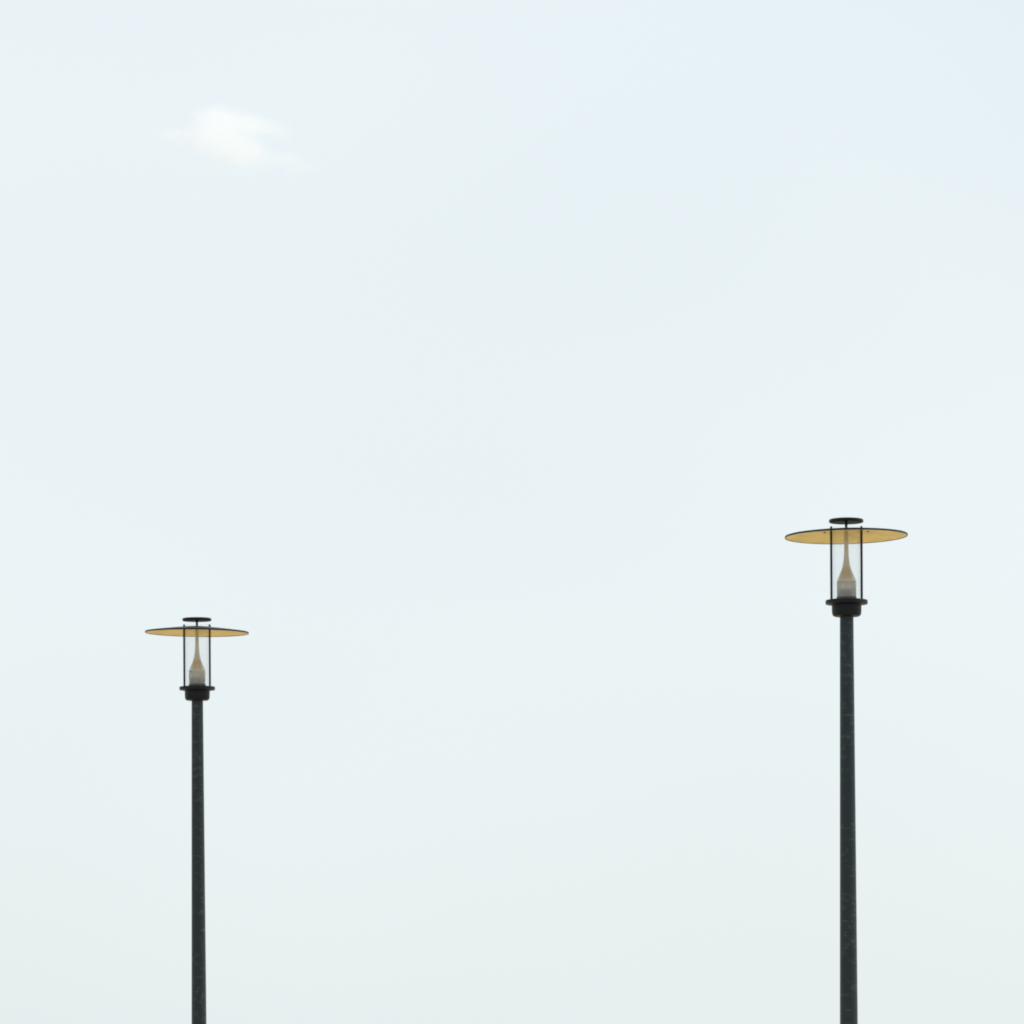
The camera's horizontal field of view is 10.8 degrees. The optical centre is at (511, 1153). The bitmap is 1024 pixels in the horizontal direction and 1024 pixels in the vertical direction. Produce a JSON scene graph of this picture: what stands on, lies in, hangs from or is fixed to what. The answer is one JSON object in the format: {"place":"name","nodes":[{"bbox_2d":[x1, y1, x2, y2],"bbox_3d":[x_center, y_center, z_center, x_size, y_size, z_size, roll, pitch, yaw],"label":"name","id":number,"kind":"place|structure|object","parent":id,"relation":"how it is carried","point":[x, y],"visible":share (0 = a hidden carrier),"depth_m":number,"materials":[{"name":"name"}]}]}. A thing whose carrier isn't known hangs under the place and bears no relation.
{"place":"outdoors","nodes":[
{"label":"outdoors","id":0,"kind":"place"},
{"bbox_2d":[0,0,1023,1023],"label":"sky","id":1,"kind":"structure","parent":0,"point":[489,368],"materials":[{"name":"white"}]},
{"label":"ground","id":2,"kind":"structure","parent":0,"visible":0},
{"bbox_2d":[145,617,248,1023],"bbox_3d":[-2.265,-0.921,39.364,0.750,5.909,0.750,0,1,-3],"label":"street lamp","id":3,"kind":"object","parent":2,"relation":"on","point":[197,690],"visible":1,"depth_m":39.31,"materials":[{"name":"black metal"}]},
{"bbox_2d":[785,517,907,1023],"bbox_3d":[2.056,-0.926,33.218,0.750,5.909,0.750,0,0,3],"label":"street lamp","id":4,"kind":"object","parent":2,"relation":"on","point":[846,604],"visible":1,"depth_m":33.19,"materials":[{"name":"black metal"}]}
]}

